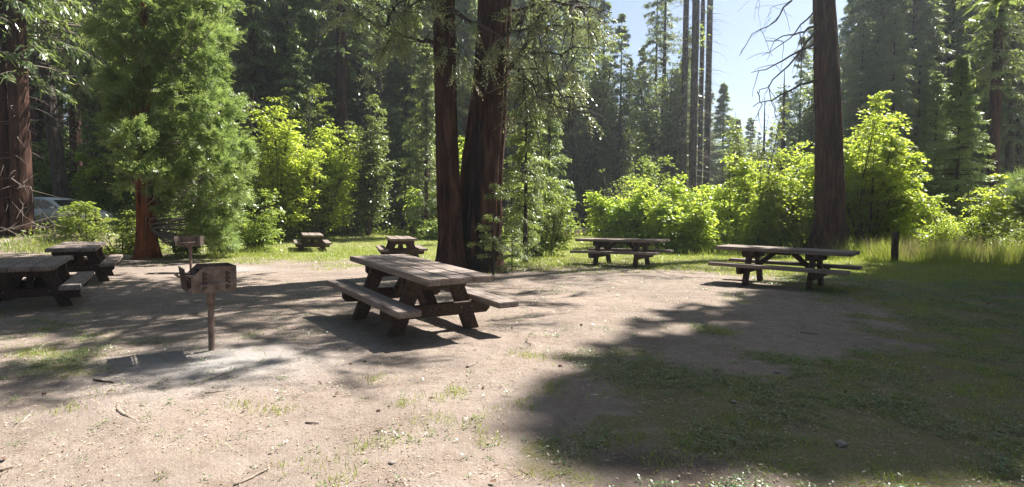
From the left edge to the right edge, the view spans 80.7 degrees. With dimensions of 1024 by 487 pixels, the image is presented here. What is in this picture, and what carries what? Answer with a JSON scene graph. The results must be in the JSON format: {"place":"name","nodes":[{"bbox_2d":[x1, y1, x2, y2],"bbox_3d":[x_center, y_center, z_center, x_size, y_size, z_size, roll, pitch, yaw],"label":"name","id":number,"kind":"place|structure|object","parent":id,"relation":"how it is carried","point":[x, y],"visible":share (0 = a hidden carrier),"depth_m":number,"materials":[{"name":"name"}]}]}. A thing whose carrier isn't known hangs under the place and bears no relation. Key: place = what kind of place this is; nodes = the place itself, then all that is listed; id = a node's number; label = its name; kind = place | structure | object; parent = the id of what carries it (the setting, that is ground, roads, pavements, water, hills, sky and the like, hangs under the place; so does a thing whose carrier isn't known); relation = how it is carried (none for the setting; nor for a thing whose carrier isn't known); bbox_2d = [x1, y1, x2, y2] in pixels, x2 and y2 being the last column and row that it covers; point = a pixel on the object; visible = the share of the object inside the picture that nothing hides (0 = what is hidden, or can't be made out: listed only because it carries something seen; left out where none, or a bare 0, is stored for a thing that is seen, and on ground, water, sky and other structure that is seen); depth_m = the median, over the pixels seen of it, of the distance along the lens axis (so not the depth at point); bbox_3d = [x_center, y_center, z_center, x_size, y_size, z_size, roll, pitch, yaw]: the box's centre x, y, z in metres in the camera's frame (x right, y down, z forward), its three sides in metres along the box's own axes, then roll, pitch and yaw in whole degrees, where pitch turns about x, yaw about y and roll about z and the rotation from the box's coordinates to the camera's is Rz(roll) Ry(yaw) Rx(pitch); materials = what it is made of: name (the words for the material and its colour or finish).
{"place":"outdoors","nodes":[
{"label":"outdoors","id":0,"kind":"place"},
{"bbox_2d":[31,129,81,199],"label":"conifer tree","id":1,"kind":"object","parent":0,"point":[38,185],"visible":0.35,"depth_m":33.80,"materials":[{"name":"green plant"}]},
{"bbox_2d":[0,231,835,272],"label":"tall grass","id":2,"kind":"structure","parent":0,"point":[204,251],"depth_m":21.80,"materials":[{"name":"green plant"}]},
{"bbox_2d":[0,170,1023,486],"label":"ground","id":3,"kind":"structure","parent":0,"point":[328,408],"depth_m":5.13,"materials":[{"name":"beige soil"}]},
{"bbox_2d":[4,1,61,182],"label":"conifer tree","id":4,"kind":"object","parent":3,"relation":"on","point":[36,114],"visible":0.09,"depth_m":40.71,"materials":[{"name":"brown plant"}]},
{"bbox_2d":[0,0,90,235],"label":"conifer tree","id":5,"kind":"object","parent":3,"relation":"on","point":[5,182],"visible":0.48,"depth_m":26.68,"materials":[{"name":"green plant"}]},
{"bbox_2d":[0,255,93,306],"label":"picnic table","id":6,"kind":"object","parent":3,"relation":"on","point":[60,284],"visible":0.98,"depth_m":9.87,"materials":[{"name":"brown wood"}]},
{"bbox_2d":[0,0,105,236],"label":"conifer tree","id":7,"kind":"object","parent":3,"relation":"on","point":[17,52],"visible":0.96,"depth_m":26.57,"materials":[{"name":"green plant"}]},
{"bbox_2d":[27,9,89,165],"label":"cedar tree","id":8,"kind":"object","parent":3,"relation":"on","point":[64,111],"visible":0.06,"depth_m":40.65,"materials":[{"name":"green plant"}]},
{"bbox_2d":[29,0,87,195],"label":"conifer tree","id":9,"kind":"object","parent":3,"relation":"on","point":[72,133],"visible":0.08,"depth_m":38.42,"materials":[{"name":"green plant"}]},
{"bbox_2d":[26,0,106,197],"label":"conifer tree","id":10,"kind":"object","parent":3,"relation":"on","point":[60,187],"visible":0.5,"depth_m":30.58,"materials":[{"name":"green plant"}]},
{"bbox_2d":[34,197,112,229],"bbox_3d":[-22.158,-1.479,29.469,4.556,1.550,2.140,1,3,8],"label":"parked car","id":11,"kind":"object","parent":3,"relation":"on","point":[52,202],"visible":0.25,"depth_m":28.64,"materials":[{"name":"white paint"}]},
{"bbox_2d":[43,241,122,280],"bbox_3d":[-9.540,0.407,13.278,1.496,0.760,2.588,-1,4,-30],"label":"picnic table","id":12,"kind":"object","parent":3,"relation":"on","point":[100,264],"visible":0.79,"depth_m":12.86,"materials":[{"name":"brown wood"}]},
{"bbox_2d":[51,201,118,238],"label":"maple bush","id":13,"kind":"object","parent":3,"relation":"on","point":[75,221],"visible":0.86,"depth_m":26.11,"materials":[{"name":"green plant"}]},
{"bbox_2d":[68,148,135,211],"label":"maple bush","id":14,"kind":"object","parent":3,"relation":"on","point":[91,186],"visible":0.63,"depth_m":33.41,"materials":[{"name":"green plant"}]},
{"bbox_2d":[52,0,172,194],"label":"conifer tree","id":15,"kind":"object","parent":3,"relation":"on","point":[89,111],"visible":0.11,"depth_m":34.51,"materials":[{"name":"green plant"}]},
{"bbox_2d":[76,209,171,254],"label":"leafy bush","id":16,"kind":"object","parent":3,"relation":"on","point":[127,241],"visible":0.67,"depth_m":21.70,"materials":[{"name":"green plant"}]},
{"bbox_2d":[4,180,270,248],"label":"undergrowth","id":17,"kind":"object","parent":3,"relation":"on","point":[68,234],"visible":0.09,"depth_m":27.38,"materials":[{"name":"green plant"}]},
{"bbox_2d":[77,0,260,258],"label":"sequoia tree","id":18,"kind":"object","parent":3,"relation":"on","point":[145,128],"visible":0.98,"depth_m":18.80,"materials":[{"name":"green plant"}]},
{"bbox_2d":[174,263,236,350],"bbox_3d":[-3.151,0.711,6.190,0.525,0.980,0.604,-2,3,-35],"label":"barbecue grill","id":19,"kind":"object","parent":3,"relation":"on","point":[209,279],"visible":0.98,"depth_m":6.08,"materials":[{"name":"metal"}]},
{"bbox_2d":[192,4,292,206],"bbox_3d":[-16.884,-9.316,36.419,6.738,15.639,6.271,2,3,34],"label":"tree","id":20,"kind":"object","parent":3,"relation":"on","point":[267,76],"visible":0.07,"depth_m":35.85,"materials":[{"name":"green plant"}]},
{"bbox_2d":[217,186,290,251],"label":"maple bush","id":21,"kind":"object","parent":3,"relation":"on","point":[259,236],"visible":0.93,"depth_m":24.83,"materials":[{"name":"green plant"}]},
{"bbox_2d":[193,0,318,221],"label":"cedar tree","id":22,"kind":"object","parent":3,"relation":"on","point":[250,6],"visible":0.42,"depth_m":34.25,"materials":[{"name":"green plant"}]},
{"bbox_2d":[235,97,326,239],"bbox_3d":[-11.461,-3.566,29.726,4.455,7.007,3.514,0,3,-14],"label":"maple bush","id":23,"kind":"object","parent":3,"relation":"on","point":[278,172],"visible":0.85,"depth_m":29.20,"materials":[{"name":"green plant"}]},
{"bbox_2d":[227,0,365,218],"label":"cedar tree","id":24,"kind":"object","parent":3,"relation":"on","point":[285,28],"visible":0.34,"depth_m":36.10,"materials":[{"name":"green plant"}]},
{"bbox_2d":[266,27,327,224],"bbox_3d":[-12.671,-6.564,34.792,4.113,11.624,3.854,-1,3,-18],"label":"cedar tree","id":25,"kind":"object","parent":3,"relation":"on","point":[294,48],"visible":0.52,"depth_m":34.34,"materials":[{"name":"green plant"}]},
{"bbox_2d":[261,83,335,230],"bbox_3d":[-12.229,-4.856,33.816,4.077,8.516,4.192,0,3,0],"label":"broadleaf sapling","id":26,"kind":"object","parent":3,"relation":"on","point":[307,143],"visible":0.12,"depth_m":33.75,"materials":[{"name":"green plant"}]},
{"bbox_2d":[266,103,362,238],"bbox_3d":[-10.171,-3.668,31.459,4.748,7.018,3.847,0,3,0],"label":"maple bush","id":27,"kind":"object","parent":3,"relation":"on","point":[327,185],"visible":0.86,"depth_m":31.41,"materials":[{"name":"green plant"}]},
{"bbox_2d":[281,0,374,215],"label":"tree","id":28,"kind":"object","parent":3,"relation":"on","point":[317,76],"visible":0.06,"depth_m":38.56,"materials":[{"name":"green plant"}]},
{"bbox_2d":[293,118,367,234],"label":"broadleaf sapling","id":29,"kind":"object","parent":3,"relation":"on","point":[335,231],"visible":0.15,"depth_m":33.72,"materials":[{"name":"green plant"}]},
{"bbox_2d":[310,23,361,202],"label":"cedar tree","id":30,"kind":"object","parent":3,"relation":"on","point":[332,98],"visible":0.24,"depth_m":39.17,"materials":[{"name":"green plant"}]},
{"bbox_2d":[287,0,398,228],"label":"conifer tree","id":31,"kind":"object","parent":3,"relation":"on","point":[340,49],"visible":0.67,"depth_m":37.30,"materials":[{"name":"green plant"}]},
{"bbox_2d":[324,0,398,224],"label":"conifer tree","id":32,"kind":"object","parent":3,"relation":"on","point":[361,99],"visible":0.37,"depth_m":40.27,"materials":[{"name":"green plant"}]},
{"bbox_2d":[340,94,399,234],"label":"broadleaf tree","id":33,"kind":"object","parent":3,"relation":"on","point":[372,192],"visible":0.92,"depth_m":34.18,"materials":[{"name":"green plant"}]},
{"bbox_2d":[346,0,409,211],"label":"pine tree","id":34,"kind":"object","parent":3,"relation":"on","point":[379,87],"visible":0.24,"depth_m":39.36,"materials":[{"name":"green plant"}]},
{"bbox_2d":[373,99,424,228],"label":"broadleaf tree","id":35,"kind":"object","parent":3,"relation":"on","point":[394,154],"visible":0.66,"depth_m":38.51,"materials":[{"name":"plant"}]},
{"bbox_2d":[366,0,435,223],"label":"cedar tree","id":36,"kind":"object","parent":3,"relation":"on","point":[404,90],"visible":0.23,"depth_m":44.06,"materials":[{"name":"green plant"}]},
{"bbox_2d":[376,236,427,257],"bbox_3d":[-3.721,0.175,20.123,1.496,0.760,2.588,-1,3,-16],"label":"picnic table","id":37,"kind":"object","parent":3,"relation":"on","point":[411,249],"visible":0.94,"depth_m":19.47,"materials":[{"name":"brown wood"}]},
{"bbox_2d":[391,43,436,233],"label":"cedar tree","id":38,"kind":"object","parent":3,"relation":"on","point":[430,150],"visible":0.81,"depth_m":33.79,"materials":[{"name":"green plant"}]},
{"bbox_2d":[326,254,517,336],"bbox_3d":[-1.249,0.647,7.675,1.496,0.760,2.588,-2,6,-33],"label":"picnic table","id":39,"kind":"object","parent":3,"relation":"on","point":[423,281],"visible":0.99,"depth_m":7.22,"materials":[{"name":"brown wood"}]},
{"bbox_2d":[316,0,531,268],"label":"redwood tree","id":40,"kind":"object","parent":3,"relation":"on","point":[450,243],"visible":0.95,"depth_m":14.85,"materials":[{"name":"brown plant"}]},
{"bbox_2d":[410,0,514,211],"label":"cedar tree","id":41,"kind":"object","parent":3,"relation":"on","point":[465,7],"visible":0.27,"depth_m":41.75,"materials":[{"name":"green plant"}]},
{"bbox_2d":[467,182,521,275],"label":"cedar sapling","id":42,"kind":"object","parent":3,"relation":"on","point":[497,193],"visible":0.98,"depth_m":14.61,"materials":[{"name":"green plant"}]},
{"bbox_2d":[495,227,543,272],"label":"cedar sapling","id":43,"kind":"object","parent":3,"relation":"on","point":[517,255],"visible":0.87,"depth_m":15.58,"materials":[{"name":"plant"}]},
{"bbox_2d":[504,0,542,224],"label":"conifer tree","id":44,"kind":"object","parent":3,"relation":"on","point":[517,6],"visible":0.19,"depth_m":44.12,"materials":[{"name":"green plant"}]},
{"bbox_2d":[33,148,1022,238],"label":"undergrowth","id":45,"kind":"object","parent":3,"relation":"on","point":[389,232],"depth_m":37.55,"materials":[{"name":"green plant"}]},
{"bbox_2d":[502,74,560,262],"bbox_3d":[0.424,-2.064,17.886,2.109,5.921,2.048,0,3,0],"label":"cedar sapling","id":46,"kind":"object","parent":3,"relation":"on","point":[526,196],"visible":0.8,"depth_m":17.76,"materials":[{"name":"green plant"}]},
{"bbox_2d":[507,0,568,189],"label":"conifer tree","id":47,"kind":"object","parent":3,"relation":"on","point":[554,37],"visible":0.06,"depth_m":52.51,"materials":[{"name":"green plant"}]},
{"bbox_2d":[460,0,625,272],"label":"redwood tree","id":48,"kind":"object","parent":3,"relation":"on","point":[482,162],"visible":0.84,"depth_m":15.25,"materials":[{"name":"brown plant"}]},
{"bbox_2d":[509,48,580,203],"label":"broadleaf tree","id":49,"kind":"object","parent":3,"relation":"on","point":[553,135],"visible":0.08,"depth_m":44.21,"materials":[{"name":"plant"}]},
{"bbox_2d":[507,177,584,256],"bbox_3d":[1.237,-1.029,22.075,2.900,3.214,2.566,0,3,0],"label":"leafy bush","id":50,"kind":"object","parent":3,"relation":"on","point":[557,235],"visible":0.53,"depth_m":21.80,"materials":[{"name":"green plant"}]},
{"bbox_2d":[520,74,577,246],"bbox_3d":[1.624,-3.308,25.820,2.506,7.751,2.510,1,3,17],"label":"cedar sapling","id":51,"kind":"object","parent":3,"relation":"on","point":[548,147],"visible":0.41,"depth_m":25.63,"materials":[{"name":"green plant"}]},
{"bbox_2d":[554,0,597,227],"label":"pine tree","id":52,"kind":"object","parent":3,"relation":"on","point":[565,47],"visible":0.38,"depth_m":45.44,"materials":[{"name":"green plant"}]},
{"bbox_2d":[550,33,632,227],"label":"broadleaf tree","id":53,"kind":"object","parent":3,"relation":"on","point":[585,154],"visible":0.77,"depth_m":45.98,"materials":[{"name":"plant"}]},
{"bbox_2d":[580,189,642,248],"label":"maple bush","id":54,"kind":"object","parent":3,"relation":"on","point":[616,224],"visible":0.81,"depth_m":26.43,"materials":[{"name":"green plant"}]},
{"bbox_2d":[598,13,642,201],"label":"pine tree","id":55,"kind":"object","parent":3,"relation":"on","point":[624,79],"visible":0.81,"depth_m":46.42,"materials":[{"name":"green plant"}]},
{"bbox_2d":[570,238,673,267],"bbox_3d":[3.148,0.249,17.323,2.588,0.760,1.496,1,3,33],"label":"picnic table","id":56,"kind":"object","parent":3,"relation":"on","point":[607,250],"visible":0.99,"depth_m":17.13,"materials":[{"name":"brown wood"}]},
{"bbox_2d":[602,78,641,208],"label":"tree","id":57,"kind":"object","parent":3,"relation":"on","point":[624,146],"visible":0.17,"depth_m":47.90,"materials":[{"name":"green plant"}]},
{"bbox_2d":[618,153,677,215],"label":"broadleaf sapling","id":58,"kind":"object","parent":3,"relation":"on","point":[650,170],"visible":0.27,"depth_m":33.63,"materials":[{"name":"green plant"}]},
{"bbox_2d":[629,0,679,175],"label":"pine tree","id":59,"kind":"object","parent":3,"relation":"on","point":[658,4],"visible":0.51,"depth_m":51.34,"materials":[{"name":"green plant"}]},
{"bbox_2d":[640,0,689,155],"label":"pine tree","id":60,"kind":"object","parent":3,"relation":"on","point":[664,61],"visible":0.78,"depth_m":48.23,"materials":[{"name":"green plant"}]},
{"bbox_2d":[622,172,710,249],"bbox_3d":[6.313,-1.331,25.903,4.134,3.529,3.779,-1,3,-32],"label":"maple bush","id":61,"kind":"object","parent":3,"relation":"on","point":[645,193],"visible":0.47,"depth_m":25.62,"materials":[{"name":"green plant"}]},
{"bbox_2d":[625,24,709,198],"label":"broadleaf tree","id":62,"kind":"object","parent":3,"relation":"on","point":[665,147],"visible":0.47,"depth_m":46.06,"materials":[{"name":"plant"}]},
{"bbox_2d":[666,0,705,200],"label":"dead pine","id":63,"kind":"object","parent":3,"relation":"on","point":[684,51],"visible":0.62,"depth_m":44.35,"materials":[{"name":"grey plant"}]},
{"bbox_2d":[648,191,735,254],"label":"broadleaf sapling","id":64,"kind":"object","parent":3,"relation":"on","point":[677,223],"visible":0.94,"depth_m":23.85,"materials":[{"name":"green plant"}]},
{"bbox_2d":[669,0,718,228],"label":"dead pine","id":65,"kind":"object","parent":3,"relation":"on","point":[694,108],"visible":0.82,"depth_m":41.38,"materials":[{"name":"brown wood"}]},
{"bbox_2d":[688,0,717,208],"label":"dead pine","id":66,"kind":"object","parent":3,"relation":"on","point":[700,111],"visible":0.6,"depth_m":45.41,"materials":[{"name":"brown wood"}]},
{"bbox_2d":[698,0,733,209],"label":"dead pine","id":67,"kind":"object","parent":3,"relation":"on","point":[707,117],"visible":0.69,"depth_m":47.31,"materials":[{"name":"brown wood"}]},
{"bbox_2d":[702,82,750,205],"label":"young fir","id":68,"kind":"object","parent":3,"relation":"on","point":[721,107],"visible":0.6,"depth_m":61.12,"materials":[{"name":"green plant"}]},
{"bbox_2d":[702,154,764,245],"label":"broadleaf sapling","id":69,"kind":"object","parent":3,"relation":"on","point":[721,210],"visible":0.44,"depth_m":26.36,"materials":[{"name":"green plant"}]},
{"bbox_2d":[721,102,793,205],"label":"alder tree","id":70,"kind":"object","parent":3,"relation":"on","point":[756,156],"visible":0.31,"depth_m":32.40,"materials":[{"name":"green plant"}]},
{"bbox_2d":[723,148,819,252],"bbox_3d":[10.590,-1.720,24.888,4.215,4.449,3.752,0,3,0],"label":"maple bush","id":71,"kind":"object","parent":3,"relation":"on","point":[773,210],"visible":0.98,"depth_m":24.21,"materials":[{"name":"green plant"}]},
{"bbox_2d":[708,244,861,290],"bbox_3d":[5.528,0.476,12.259,2.588,0.760,1.496,4,5,39],"label":"picnic table","id":72,"kind":"object","parent":3,"relation":"on","point":[821,271],"visible":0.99,"depth_m":12.05,"materials":[{"name":"brown wood"}]},
{"bbox_2d":[764,140,813,247],"bbox_3d":[13.088,-2.271,27.543,3.328,5.315,3.158,-1,3,-19],"label":"maple bush","id":73,"kind":"object","parent":3,"relation":"on","point":[801,158],"visible":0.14,"depth_m":26.90,"materials":[{"name":"green plant"}]},
{"bbox_2d":[768,49,814,176],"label":"conifer tree","id":74,"kind":"object","parent":3,"relation":"on","point":[807,129],"visible":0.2,"depth_m":48.67,"materials":[{"name":"plant"}]},
{"bbox_2d":[778,36,814,174],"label":"pine tree","id":75,"kind":"object","parent":3,"relation":"on","point":[801,71],"visible":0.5,"depth_m":49.22,"materials":[{"name":"green plant"}]},
{"bbox_2d":[739,0,860,249],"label":"redwood tree","id":76,"kind":"object","parent":3,"relation":"on","point":[830,222],"visible":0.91,"depth_m":23.40,"materials":[{"name":"brown plant"}]},
{"bbox_2d":[803,0,878,153],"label":"conifer tree","id":77,"kind":"object","parent":3,"relation":"on","point":[852,9],"visible":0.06,"depth_m":44.74,"materials":[{"name":"green plant"}]},
{"bbox_2d":[796,90,936,247],"bbox_3d":[15.213,-2.773,25.344,4.970,6.546,4.353,-2,3,-37],"label":"maple bush","id":78,"kind":"object","parent":3,"relation":"on","point":[867,213],"visible":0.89,"depth_m":24.86,"materials":[{"name":"green plant"}]},
{"bbox_2d":[840,12,896,162],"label":"cedar tree","id":79,"kind":"object","parent":3,"relation":"on","point":[857,71],"visible":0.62,"depth_m":38.59,"materials":[{"name":"green plant"}]},
{"bbox_2d":[839,0,947,168],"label":"cedar tree","id":80,"kind":"object","parent":3,"relation":"on","point":[871,8],"visible":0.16,"depth_m":42.01,"materials":[{"name":"green plant"}]},
{"bbox_2d":[854,4,934,190],"bbox_3d":[24.235,-7.513,37.704,5.202,14.701,4.874,0,3,-14],"label":"cedar tree","id":81,"kind":"object","parent":3,"relation":"on","point":[896,63],"visible":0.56,"depth_m":37.42,"materials":[{"name":"green plant"}]},
{"bbox_2d":[875,176,955,251],"bbox_3d":[17.200,-1.360,26.437,3.907,3.616,2.843,0,3,0],"label":"maple bush","id":82,"kind":"object","parent":3,"relation":"on","point":[924,214],"visible":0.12,"depth_m":25.77,"materials":[{"name":"green plant"}]},
{"bbox_2d":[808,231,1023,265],"bbox_3d":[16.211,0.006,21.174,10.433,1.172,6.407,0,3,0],"label":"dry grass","id":83,"kind":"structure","parent":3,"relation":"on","point":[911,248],"depth_m":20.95,"materials":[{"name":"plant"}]},
{"bbox_2d":[894,30,953,204],"bbox_3d":[26.074,-6.989,39.384,4.776,13.498,4.475,1,3,13],"label":"cedar tree","id":84,"kind":"object","parent":3,"relation":"on","point":[921,47],"visible":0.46,"depth_m":38.64,"materials":[{"name":"green plant"}]},
{"bbox_2d":[881,0,967,181],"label":"conifer tree","id":85,"kind":"object","parent":3,"relation":"on","point":[928,28],"visible":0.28,"depth_m":39.77,"materials":[{"name":"green plant"}]},
{"bbox_2d":[910,71,966,205],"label":"cedar tree","id":86,"kind":"object","parent":3,"relation":"on","point":[940,94],"visible":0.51,"depth_m":37.14,"materials":[{"name":"green plant"}]},
{"bbox_2d":[901,177,975,244],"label":"broadleaf sapling","id":87,"kind":"object","parent":3,"relation":"on","point":[935,192],"visible":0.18,"depth_m":29.34,"materials":[{"name":"green plant"}]},
{"bbox_2d":[911,0,968,167],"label":"conifer tree","id":88,"kind":"object","parent":3,"relation":"on","point":[949,15],"visible":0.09,"depth_m":43.13,"materials":[{"name":"green plant"}]},
{"bbox_2d":[912,201,1001,250],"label":"leafy bush","id":89,"kind":"object","parent":3,"relation":"on","point":[947,234],"visible":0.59,"depth_m":23.63,"materials":[{"name":"green plant"}]},
{"bbox_2d":[911,54,1011,241],"bbox_3d":[21.784,-4.355,29.305,5.631,9.712,5.272,-1,3,-26],"label":"young fir","id":90,"kind":"object","parent":3,"relation":"on","point":[962,76],"visible":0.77,"depth_m":29.05,"materials":[{"name":"green plant"}]},
{"bbox_2d":[918,0,1005,195],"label":"conifer tree","id":91,"kind":"object","parent":3,"relation":"on","point":[951,24],"visible":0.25,"depth_m":43.89,"materials":[{"name":"green plant"}]},
{"bbox_2d":[943,0,1023,231],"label":"conifer tree","id":92,"kind":"object","parent":3,"relation":"on","point":[997,25],"visible":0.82,"depth_m":35.39,"materials":[{"name":"green plant"}]},
{"bbox_2d":[944,173,1023,247],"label":"maple bush","id":93,"kind":"object","parent":3,"relation":"on","point":[1001,207],"visible":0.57,"depth_m":23.51,"materials":[{"name":"green plant"}]},
{"bbox_2d":[963,5,1023,228],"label":"cedar tree","id":94,"kind":"object","parent":3,"relation":"on","point":[1019,153],"visible":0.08,"depth_m":44.70,"materials":[{"name":"green plant"}]},
{"bbox_2d":[963,217,1023,250],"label":"leafy bush","id":95,"kind":"object","parent":3,"relation":"on","point":[1020,230],"visible":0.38,"depth_m":22.06,"materials":[{"name":"green plant"}]},
{"bbox_2d":[965,0,1023,223],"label":"conifer tree","id":96,"kind":"object","parent":3,"relation":"on","point":[1011,113],"visible":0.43,"depth_m":39.47,"materials":[{"name":"green plant"}]},
{"bbox_2d":[994,166,1023,233],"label":"bush","id":97,"kind":"object","parent":3,"relation":"on","point":[1017,189],"visible":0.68,"depth_m":23.96,"materials":[{"name":"plant"}]},
{"bbox_2d":[0,272,1023,486],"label":"sparse grass","id":98,"kind":"structure","parent":0,"point":[982,330],"depth_m":5.55,"materials":[{"name":"green plant"}]},
{"bbox_2d":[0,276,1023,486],"bbox_3d":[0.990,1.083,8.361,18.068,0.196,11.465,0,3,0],"label":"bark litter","id":99,"kind":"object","parent":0,"point":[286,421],"visible":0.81,"depth_m":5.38,"materials":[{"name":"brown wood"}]},
{"bbox_2d":[5,209,1023,281],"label":"lawn grass","id":100,"kind":"structure","parent":0,"point":[334,255],"depth_m":19.15,"materials":[{"name":"green plant"}]},
{"bbox_2d":[63,0,976,166],"label":"sky","id":101,"kind":"structure","parent":0,"point":[740,81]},
{"bbox_2d":[820,235,1023,268],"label":"tall grass","id":102,"kind":"structure","parent":0,"point":[929,254],"depth_m":20.13,"materials":[{"name":"green plant"}]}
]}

